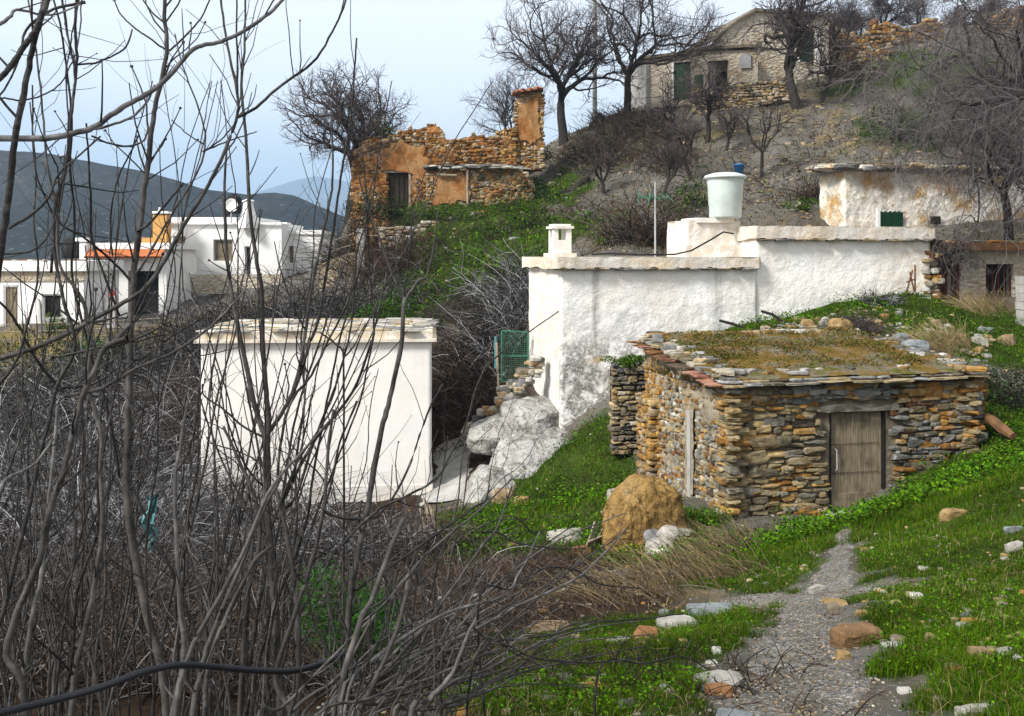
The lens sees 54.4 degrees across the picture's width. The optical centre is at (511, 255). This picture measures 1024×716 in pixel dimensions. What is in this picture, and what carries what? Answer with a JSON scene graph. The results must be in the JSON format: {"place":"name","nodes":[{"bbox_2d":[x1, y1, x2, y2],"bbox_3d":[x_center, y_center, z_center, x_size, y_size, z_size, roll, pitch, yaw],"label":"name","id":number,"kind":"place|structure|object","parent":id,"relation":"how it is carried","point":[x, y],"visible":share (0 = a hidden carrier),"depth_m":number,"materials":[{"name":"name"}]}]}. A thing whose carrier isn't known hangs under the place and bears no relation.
{"place":"outdoors","nodes":[
{"label":"outdoors","id":0,"kind":"place"},
{"bbox_2d":[0,150,343,259],"bbox_3d":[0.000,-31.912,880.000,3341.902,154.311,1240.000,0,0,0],"label":"hills","id":1,"kind":"structure","parent":0,"point":[274,206],"depth_m":573.52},
{"bbox_2d":[171,199,302,296],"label":"village house","id":2,"kind":"structure","parent":0,"point":[207,238],"depth_m":58.00,"materials":[{"name":"white paint"}]},
{"bbox_2d":[253,176,349,216],"bbox_3d":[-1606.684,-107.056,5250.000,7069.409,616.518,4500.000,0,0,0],"label":"mountains","id":3,"kind":"structure","parent":0,"point":[295,188],"depth_m":4790.53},
{"bbox_2d":[418,438,472,505],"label":"path","id":4,"kind":"structure","parent":0,"point":[448,490],"depth_m":23.22,"materials":[{"name":"concrete"}]},
{"bbox_2d":[0,24,1023,715],"bbox_3d":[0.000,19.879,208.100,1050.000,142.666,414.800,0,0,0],"label":"ground","id":5,"kind":"structure","parent":0,"point":[884,698],"depth_m":24.21,"materials":[{"name":"plant"}]},
{"bbox_2d":[0,259,123,325],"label":"white bungalow","id":6,"kind":"object","parent":5,"relation":"on","point":[15,266],"visible":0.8,"depth_m":46.00,"materials":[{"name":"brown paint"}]},
{"bbox_2d":[4,285,18,325],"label":"door","id":7,"kind":"structure","parent":6,"relation":"in","point":[8,297],"depth_m":46.10,"materials":[{"name":"brown wood"}]},
{"bbox_2d":[0,0,175,715],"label":"fig tree","id":8,"kind":"object","parent":5,"relation":"on","point":[31,40],"visible":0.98,"depth_m":2.67,"materials":[{"name":"grey plant"}]},
{"bbox_2d":[75,238,199,316],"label":"porch house","id":9,"kind":"structure","parent":5,"relation":"on","point":[189,258],"depth_m":52.17,"materials":[{"name":"paint"}]},
{"bbox_2d":[135,271,158,314],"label":"door","id":10,"kind":"structure","parent":9,"relation":"in","point":[141,276],"depth_m":52.59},
{"bbox_2d":[142,207,171,242],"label":"orange chimney","id":11,"kind":"object","parent":9,"relation":"on","point":[157,229],"visible":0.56,"depth_m":56.50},
{"bbox_2d":[0,291,301,392],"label":"dry grass","id":12,"kind":"structure","parent":5,"relation":"on","point":[80,338],"depth_m":42.04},
{"bbox_2d":[0,0,346,715],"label":"fig tree","id":13,"kind":"object","parent":5,"relation":"on","point":[134,545],"visible":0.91,"depth_m":3.29,"materials":[{"name":"grey plant"}]},
{"bbox_2d":[191,274,283,293],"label":"yard wall","id":14,"kind":"structure","parent":5,"relation":"on","point":[204,279],"depth_m":56.00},
{"bbox_2d":[0,228,479,446],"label":"undergrowth","id":15,"kind":"object","parent":5,"relation":"on","point":[182,339],"visible":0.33,"depth_m":33.56,"materials":[{"name":"plant"}]},
{"bbox_2d":[0,330,535,601],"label":"undergrowth","id":16,"kind":"object","parent":5,"relation":"on","point":[201,515],"visible":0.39,"depth_m":15.58,"materials":[{"name":"plant"}]},
{"bbox_2d":[76,297,530,479],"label":"undergrowth","id":17,"kind":"object","parent":5,"relation":"on","point":[442,363],"visible":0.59,"depth_m":27.17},
{"bbox_2d":[282,222,335,275],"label":"village house","id":18,"kind":"structure","parent":5,"relation":"on","point":[294,243],"depth_m":60.00,"materials":[{"name":"white paint"}]},
{"bbox_2d":[0,492,630,715],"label":"undergrowth","id":19,"kind":"object","parent":5,"relation":"on","point":[311,658],"visible":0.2,"depth_m":5.51,"materials":[{"name":"plant"}]},
{"bbox_2d":[194,318,438,506],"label":"white shed","id":20,"kind":"structure","parent":5,"relation":"on","point":[420,337],"depth_m":22.27,"materials":[{"name":"paint"}]},
{"bbox_2d":[181,0,481,715],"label":"fig tree","id":21,"kind":"object","parent":5,"relation":"on","point":[278,654],"visible":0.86,"depth_m":3.64,"materials":[{"name":"grey plant"}]},
{"bbox_2d":[0,20,667,715],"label":"fig suckers","id":22,"kind":"object","parent":5,"relation":"on","point":[56,686],"visible":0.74,"depth_m":3.80,"materials":[{"name":"grey plant"}]},
{"bbox_2d":[0,649,345,715],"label":"water pipe","id":23,"kind":"object","parent":22,"relation":"attached to","point":[10,710],"visible":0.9,"depth_m":2.37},
{"bbox_2d":[270,58,417,229],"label":"almond tree","id":24,"kind":"object","parent":5,"relation":"on","point":[341,117],"visible":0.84,"depth_m":45.70,"materials":[{"name":"grey plant"}]},
{"bbox_2d":[275,173,425,284],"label":"bush","id":25,"kind":"object","parent":5,"relation":"on","point":[345,241],"visible":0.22,"depth_m":43.36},
{"bbox_2d":[289,558,419,680],"bbox_3d":[-0.776,1.933,5.173,0.723,0.753,0.500,0,0,12],"label":"fennel","id":26,"kind":"object","parent":5,"relation":"on","point":[356,614],"visible":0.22,"depth_m":5.13,"materials":[{"name":"green plant"}]},
{"bbox_2d":[343,184,405,229],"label":"shrub","id":27,"kind":"object","parent":5,"relation":"on","point":[385,198],"visible":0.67,"depth_m":43.64,"materials":[{"name":"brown plant"}]},
{"bbox_2d":[342,290,425,318],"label":"shrub","id":28,"kind":"object","parent":5,"relation":"on","point":[386,313],"visible":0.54,"depth_m":32.16,"materials":[{"name":"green plant"}]},
{"bbox_2d":[322,212,463,290],"bbox_3d":[-5.051,-0.181,39.495,6.284,3.922,5.279,0,0,0],"label":"bush","id":29,"kind":"object","parent":5,"relation":"on","point":[379,255],"visible":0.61,"depth_m":39.38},
{"bbox_2d":[139,299,718,715],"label":"fig tree","id":30,"kind":"object","parent":5,"relation":"on","point":[340,703],"visible":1,"depth_m":2.71,"materials":[{"name":"grey plant"}]},
{"bbox_2d":[378,210,486,248],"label":"terrace wall","id":31,"kind":"structure","parent":5,"relation":"on","point":[385,230],"depth_m":42.18,"materials":[{"name":"stone"}]},
{"bbox_2d":[350,86,545,250],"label":"ruined house","id":32,"kind":"structure","parent":5,"relation":"on","point":[499,160],"depth_m":44.98,"materials":[{"name":"stone"}]},
{"bbox_2d":[389,173,408,208],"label":"door","id":33,"kind":"structure","parent":32,"relation":"in","point":[401,180],"depth_m":45.15,"materials":[{"name":"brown wood"}]},
{"bbox_2d":[408,284,494,332],"bbox_3d":[-2.136,1.755,32.213,3.569,2.003,3.157,0,0,-34],"label":"bush","id":34,"kind":"object","parent":5,"relation":"on","point":[437,310],"visible":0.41,"depth_m":32.13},
{"bbox_2d":[461,464,514,503],"bbox_3d":[-0.354,5.042,21.149,1.490,1.112,1.314,0,0,0],"label":"outcrop rock","id":35,"kind":"object","parent":5,"relation":"on","point":[481,473],"visible":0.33,"depth_m":20.98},
{"bbox_2d":[466,414,511,455],"bbox_3d":[-0.353,4.171,23.221,1.414,0.856,1.177,0,0,0],"label":"outcrop rock","id":36,"kind":"object","parent":5,"relation":"on","point":[478,430],"visible":0.52,"depth_m":22.82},
{"bbox_2d":[279,495,716,646],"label":"undergrowth","id":37,"kind":"object","parent":5,"relation":"on","point":[499,574],"visible":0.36,"depth_m":11.50,"materials":[{"name":"plant"}]},
{"bbox_2d":[410,230,591,340],"bbox_3d":[-0.171,0.994,31.621,6.284,3.764,6.391,0,0,-40],"label":"bush","id":38,"kind":"object","parent":5,"relation":"on","point":[503,279],"visible":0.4,"depth_m":31.42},
{"bbox_2d":[460,66,557,136],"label":"almond tree","id":39,"kind":"object","parent":5,"relation":"on","point":[505,115],"visible":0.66,"depth_m":58.23,"materials":[{"name":"brown plant"}]},
{"bbox_2d":[501,330,528,382],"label":"garden gate","id":40,"kind":"structure","parent":5,"relation":"on","point":[522,350],"depth_m":25.40,"materials":[{"name":"green metal"}]},
{"bbox_2d":[416,215,626,382],"bbox_3d":[0.366,1.352,28.821,7.180,5.314,7.728,0,0,0],"label":"bush","id":41,"kind":"object","parent":5,"relation":"on","point":[510,319],"visible":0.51,"depth_m":28.37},
{"bbox_2d":[489,431,566,478],"bbox_3d":[0.567,4.845,21.983,2.461,1.717,2.086,0,0,0],"label":"outcrop rock","id":42,"kind":"object","parent":5,"relation":"on","point":[519,451],"visible":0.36,"depth_m":21.81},
{"bbox_2d":[499,395,558,433],"bbox_3d":[0.513,4.023,23.572,1.624,1.311,1.534,0,0,-32],"label":"outcrop rock","id":43,"kind":"object","parent":5,"relation":"on","point":[539,413],"visible":0.46,"depth_m":23.07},
{"bbox_2d":[461,355,544,439],"bbox_3d":[-0.220,3.440,24.029,2.084,2.105,0.429,0,0,11],"label":"stone edging","id":44,"kind":"object","parent":43,"relation":"on","point":[511,389],"visible":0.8,"depth_m":23.83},
{"bbox_2d":[485,534,612,574],"bbox_3d":[0.635,4.382,14.447,2.021,0.789,2.019,0,0,-26],"label":"bush","id":45,"kind":"object","parent":5,"relation":"on","point":[559,553],"visible":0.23,"depth_m":14.48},
{"bbox_2d":[479,0,655,145],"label":"almond tree","id":46,"kind":"object","parent":5,"relation":"on","point":[584,52],"visible":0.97,"depth_m":49.55,"materials":[{"name":"grey plant"}]},
{"bbox_2d":[536,116,654,184],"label":"bush","id":47,"kind":"object","parent":5,"relation":"on","point":[586,148],"visible":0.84,"depth_m":46.92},
{"bbox_2d":[574,142,625,193],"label":"almond tree","id":48,"kind":"object","parent":5,"relation":"on","point":[607,166],"visible":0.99,"depth_m":42.27,"materials":[{"name":"brown plant"}]},
{"bbox_2d":[569,96,650,132],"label":"bush","id":49,"kind":"object","parent":5,"relation":"on","point":[601,115],"visible":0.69,"depth_m":52.43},
{"bbox_2d":[608,363,645,454],"bbox_3d":[2.570,3.181,20.839,1.139,1.898,0.643,0,0,0],"label":"wall stub","id":50,"kind":"object","parent":5,"relation":"on","point":[627,386],"depth_m":20.57,"materials":[{"name":"stone"}]},
{"bbox_2d":[600,354,644,368],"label":"shrub","id":51,"kind":"object","parent":50,"relation":"on","point":[628,361],"visible":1,"depth_m":20.59,"materials":[{"name":"green plant"}]},
{"bbox_2d":[581,99,692,146],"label":"bush","id":52,"kind":"object","parent":5,"relation":"on","point":[643,120],"visible":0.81,"depth_m":49.32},
{"bbox_2d":[601,473,687,553],"bbox_3d":[2.057,4.088,15.375,1.358,1.410,1.165,0,0,0],"label":"boulder","id":53,"kind":"object","parent":5,"relation":"on","point":[656,502],"visible":0.69,"depth_m":15.04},
{"bbox_2d":[546,163,748,251],"bbox_3d":[4.105,-1.209,30.890,6.115,3.348,6.632,0,0,0],"label":"bush","id":54,"kind":"object","parent":5,"relation":"on","point":[631,231],"visible":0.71,"depth_m":30.41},
{"bbox_2d":[310,47,989,324],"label":"weeds","id":55,"kind":"object","parent":5,"relation":"on","point":[475,261],"visible":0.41,"depth_m":38.95,"materials":[{"name":"green plant"}]},
{"bbox_2d":[557,0,745,117],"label":"almond tree","id":56,"kind":"object","parent":5,"relation":"on","point":[688,45],"visible":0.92,"depth_m":50.63,"materials":[{"name":"grey plant"}]},
{"bbox_2d":[320,37,1001,322],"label":"grass","id":57,"kind":"structure","parent":5,"relation":"on","point":[525,230],"depth_m":40.11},
{"bbox_2d":[631,68,697,139],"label":"almond tree","id":58,"kind":"object","parent":5,"relation":"on","point":[665,108],"visible":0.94,"depth_m":46.96,"materials":[{"name":"brown plant"}]},
{"bbox_2d":[309,311,1023,715],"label":"rubble","id":59,"kind":"object","parent":5,"relation":"on","point":[891,637],"depth_m":5.56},
{"bbox_2d":[519,506,814,611],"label":"dry grass","id":60,"kind":"structure","parent":5,"relation":"on","point":[652,579],"depth_m":9.70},
{"bbox_2d":[613,128,721,179],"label":"bush","id":61,"kind":"object","parent":5,"relation":"on","point":[650,164],"visible":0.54,"depth_m":44.46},
{"bbox_2d":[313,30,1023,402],"bbox_3d":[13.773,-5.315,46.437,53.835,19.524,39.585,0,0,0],"label":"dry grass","id":62,"kind":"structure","parent":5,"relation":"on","point":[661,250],"depth_m":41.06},
{"bbox_2d":[622,50,718,108],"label":"stone cottage","id":63,"kind":"structure","parent":5,"relation":"on","point":[649,89],"depth_m":54.28,"materials":[{"name":"beige stone"}]},
{"bbox_2d":[674,62,690,99],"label":"door","id":64,"kind":"structure","parent":63,"relation":"in","point":[679,67],"depth_m":53.92,"materials":[{"name":"green paint"}]},
{"bbox_2d":[638,134,702,196],"bbox_3d":[6.287,-3.515,40.042,2.563,2.897,2.095,0,0,21],"label":"almond tree","id":65,"kind":"object","parent":5,"relation":"on","point":[675,164],"visible":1,"depth_m":39.65,"materials":[{"name":"brown plant"}]},
{"bbox_2d":[331,102,1013,311],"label":"undergrowth","id":66,"kind":"object","parent":5,"relation":"on","point":[591,201],"visible":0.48,"depth_m":40.86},
{"bbox_2d":[643,104,706,180],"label":"almond tree","id":67,"kind":"object","parent":5,"relation":"on","point":[684,132],"visible":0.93,"depth_m":41.26,"materials":[{"name":"brown plant"}]},
{"bbox_2d":[656,615,696,629],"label":"rock","id":68,"kind":"object","parent":5,"relation":"on","point":[673,619],"visible":0.37,"depth_m":7.00,"materials":[{"name":"stone"}]},
{"bbox_2d":[656,175,707,217],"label":"shrub","id":69,"kind":"object","parent":5,"relation":"on","point":[691,196],"visible":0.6,"depth_m":36.13,"materials":[{"name":"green plant"}]},
{"bbox_2d":[362,35,1023,379],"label":"rubble","id":70,"kind":"object","parent":5,"relation":"on","point":[772,190],"visible":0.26,"depth_m":42.49,"materials":[{"name":"stone"}]},
{"bbox_2d":[521,633,885,715],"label":"fallen twigs","id":71,"kind":"object","parent":5,"relation":"on","point":[721,686],"visible":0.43,"depth_m":4.44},
{"bbox_2d":[675,61,738,143],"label":"almond tree","id":72,"kind":"object","parent":5,"relation":"on","point":[714,97],"visible":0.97,"depth_m":45.76,"materials":[{"name":"brown plant"}]},
{"bbox_2d":[686,602,732,615],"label":"rock","id":73,"kind":"object","parent":5,"relation":"on","point":[708,607],"visible":0.45,"depth_m":7.41,"materials":[{"name":"stone"}]},
{"bbox_2d":[406,287,1023,568],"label":"weeds","id":74,"kind":"object","parent":5,"relation":"on","point":[911,491],"visible":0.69,"depth_m":15.34,"materials":[{"name":"green plant"}]},
{"bbox_2d":[414,290,1023,576],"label":"grass","id":75,"kind":"structure","parent":5,"relation":"on","point":[960,488],"depth_m":16.73,"materials":[{"name":"plant"}]},
{"bbox_2d":[425,470,1023,715],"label":"weeds","id":76,"kind":"object","parent":5,"relation":"on","point":[674,671],"visible":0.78,"depth_m":4.61,"materials":[{"name":"green plant"}]},
{"bbox_2d":[522,218,940,427],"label":"white house","id":77,"kind":"structure","parent":5,"relation":"on","point":[607,306],"depth_m":23.97,"materials":[{"name":"paint"}]},
{"bbox_2d":[704,172,746,218],"bbox_3d":[5.356,-1.518,25.000,1.070,1.155,1.070,0,0,0],"label":"water tank","id":78,"kind":"object","parent":77,"relation":"on","point":[725,194],"visible":0.98,"depth_m":24.63,"materials":[{"name":"grey plastic"}]},
{"bbox_2d":[712,104,753,150],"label":"almond tree","id":79,"kind":"object","parent":5,"relation":"on","point":[729,132],"visible":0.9,"depth_m":44.80,"materials":[{"name":"brown plant"}]},
{"bbox_2d":[691,73,794,114],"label":"terrace wall","id":80,"kind":"structure","parent":5,"relation":"on","point":[752,93],"depth_m":50.97,"materials":[{"name":"stone"}]},
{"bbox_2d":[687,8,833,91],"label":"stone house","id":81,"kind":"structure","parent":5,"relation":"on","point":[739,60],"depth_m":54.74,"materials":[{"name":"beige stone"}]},
{"bbox_2d":[733,100,803,177],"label":"almond tree","id":82,"kind":"object","parent":5,"relation":"on","point":[777,131],"visible":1,"depth_m":41.36,"materials":[{"name":"brown plant"}]},
{"bbox_2d":[727,0,842,108],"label":"almond tree","id":83,"kind":"object","parent":5,"relation":"on","point":[793,29],"visible":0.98,"depth_m":49.90,"materials":[{"name":"brown plant"}]},
{"bbox_2d":[769,160,822,206],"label":"bush","id":84,"kind":"object","parent":5,"relation":"on","point":[812,187],"visible":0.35,"depth_m":35.79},
{"bbox_2d":[626,326,991,517],"bbox_3d":[5.235,3.325,18.381,5.238,3.750,4.292,0,0,-14],"label":"stone hut","id":85,"kind":"object","parent":5,"relation":"on","point":[764,422],"visible":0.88,"depth_m":16.75,"materials":[{"name":"brown stone"}]},
{"bbox_2d":[828,411,884,509],"bbox_3d":[5.728,3.420,16.731,1.070,1.640,0.282,0,0,-13],"label":"door","id":86,"kind":"structure","parent":85,"relation":"in","point":[856,438],"depth_m":16.66,"materials":[{"name":"brown wood"}]},
{"bbox_2d":[981,412,1015,439],"bbox_3d":[8.183,2.864,16.797,0.176,0.338,0.837,0,0,-8],"label":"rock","id":87,"kind":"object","parent":85,"relation":"attached to","point":[1000,427],"depth_m":16.65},
{"bbox_2d":[787,0,865,103],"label":"almond tree","id":88,"kind":"object","parent":5,"relation":"on","point":[832,32],"visible":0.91,"depth_m":49.77,"materials":[{"name":"brown plant"}]},
{"bbox_2d":[822,0,873,35],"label":"almond tree","id":89,"kind":"object","parent":5,"relation":"on","point":[854,19],"visible":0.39,"depth_m":73.16,"materials":[{"name":"brown plant"}]},
{"bbox_2d":[804,42,901,89],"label":"bush","id":90,"kind":"object","parent":5,"relation":"on","point":[860,66],"visible":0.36,"depth_m":54.61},
{"bbox_2d":[829,622,882,648],"bbox_3d":[1.754,1.966,5.067,0.252,0.165,0.151,0,0,-12],"label":"rock","id":91,"kind":"object","parent":5,"relation":"on","point":[842,635],"visible":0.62,"depth_m":5.02,"materials":[{"name":"stone"}]},
{"bbox_2d":[816,306,903,337],"bbox_3d":[7.465,1.477,21.602,1.666,0.763,1.706,0,0,-19],"label":"bush","id":92,"kind":"object","parent":5,"relation":"on","point":[861,324],"visible":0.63,"depth_m":21.43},
{"bbox_2d":[829,19,891,64],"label":"ruined wall","id":93,"kind":"structure","parent":5,"relation":"on","point":[873,29],"depth_m":57.72,"materials":[{"name":"stone"}]},
{"bbox_2d":[760,305,995,378],"bbox_3d":[8.198,1.840,21.806,6.022,1.331,4.051,0,0,0],"label":"rubble","id":94,"kind":"object","parent":5,"relation":"on","point":[946,355],"visible":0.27,"depth_m":21.89,"materials":[{"name":"stone"}]},
{"bbox_2d":[849,282,914,307],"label":"bush","id":95,"kind":"object","parent":5,"relation":"on","point":[876,295],"visible":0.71,"depth_m":23.96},
{"bbox_2d":[765,0,1023,311],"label":"drooping tree","id":96,"kind":"object","parent":5,"relation":"on","point":[1017,81],"visible":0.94,"depth_m":26.12,"materials":[{"name":"beige plant"}]},
{"bbox_2d":[860,0,932,24],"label":"almond tree","id":97,"kind":"object","parent":5,"relation":"on","point":[878,3],"visible":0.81,"depth_m":75.74,"materials":[{"name":"brown plant"}]},
{"bbox_2d":[857,92,946,143],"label":"shrub","id":98,"kind":"object","parent":5,"relation":"on","point":[900,118],"visible":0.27,"depth_m":43.13,"materials":[{"name":"brown plant"}]},
{"bbox_2d":[805,162,1023,226],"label":"whitewashed building","id":99,"kind":"structure","parent":5,"relation":"on","point":[839,205],"depth_m":32.61,"materials":[{"name":"paint"}]},
{"bbox_2d":[889,18,943,46],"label":"ruined wall","id":100,"kind":"structure","parent":5,"relation":"on","point":[894,33],"depth_m":61.80,"materials":[{"name":"stone"}]},
{"bbox_2d":[887,49,1023,242],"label":"drooping tree","id":101,"kind":"object","parent":5,"relation":"on","point":[1010,233],"visible":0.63,"depth_m":27.09,"materials":[{"name":"beige plant"}]},
{"bbox_2d":[921,240,1023,301],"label":"rusty door shed","id":102,"kind":"structure","parent":5,"relation":"on","point":[936,283],"depth_m":26.01,"materials":[{"name":"stone"}]},
{"bbox_2d":[934,262,958,301],"bbox_3d":[11.209,1.027,25.844,0.951,1.746,0.070,0,0,-17],"label":"door","id":103,"kind":"structure","parent":102,"relation":"in","point":[944,291],"depth_m":25.83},
{"bbox_2d":[926,221,991,297],"bbox_3d":[11.193,0.095,25.225,1.623,1.958,1.748,0,0,0],"label":"dead creeper","id":104,"kind":"object","parent":102,"relation":"attached to","point":[958,256],"visible":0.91,"depth_m":25.17,"materials":[{"name":"beige plant"}]},
{"bbox_2d":[932,34,1023,162],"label":"drooping tree","id":105,"kind":"object","parent":5,"relation":"on","point":[994,88],"visible":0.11,"depth_m":37.17,"materials":[{"name":"beige plant"}]},
{"bbox_2d":[973,363,1023,413],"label":"shrub","id":106,"kind":"object","parent":5,"relation":"on","point":[1008,392],"visible":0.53,"depth_m":18.82,"materials":[{"name":"green plant"}]},
{"bbox_2d":[1015,276,1023,325],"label":"block pillar","id":107,"kind":"structure","parent":5,"relation":"on","point":[1019,301],"depth_m":24.00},
{"bbox_2d":[0,0,1023,193],"label":"sky","id":108,"kind":"structure","parent":0,"point":[432,47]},
{"bbox_2d":[419,469,1023,715],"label":"grass","id":109,"kind":"structure","parent":0,"point":[998,686],"depth_m":5.35,"materials":[{"name":"plant"}]},
{"bbox_2d":[702,518,876,715],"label":"path","id":110,"kind":"structure","parent":0,"point":[837,552],"depth_m":4.78,"materials":[{"name":"gravel"}]},
{"bbox_2d":[693,670,742,688],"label":"rock","id":111,"kind":"object","parent":110,"relation":"on","point":[726,675],"visible":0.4,"depth_m":4.32,"materials":[{"name":"stone"}]},
{"bbox_2d":[682,530,943,715],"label":"pebbles","id":112,"kind":"object","parent":110,"relation":"on","point":[839,711],"visible":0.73,"depth_m":4.50,"materials":[{"name":"stone"}]},
{"bbox_2d":[718,580,911,607],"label":"path","id":113,"kind":"structure","parent":0,"point":[755,598],"depth_m":7.98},
{"bbox_2d":[884,282,1015,359],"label":"dry grass","id":114,"kind":"structure","parent":0,"point":[935,345],"depth_m":21.91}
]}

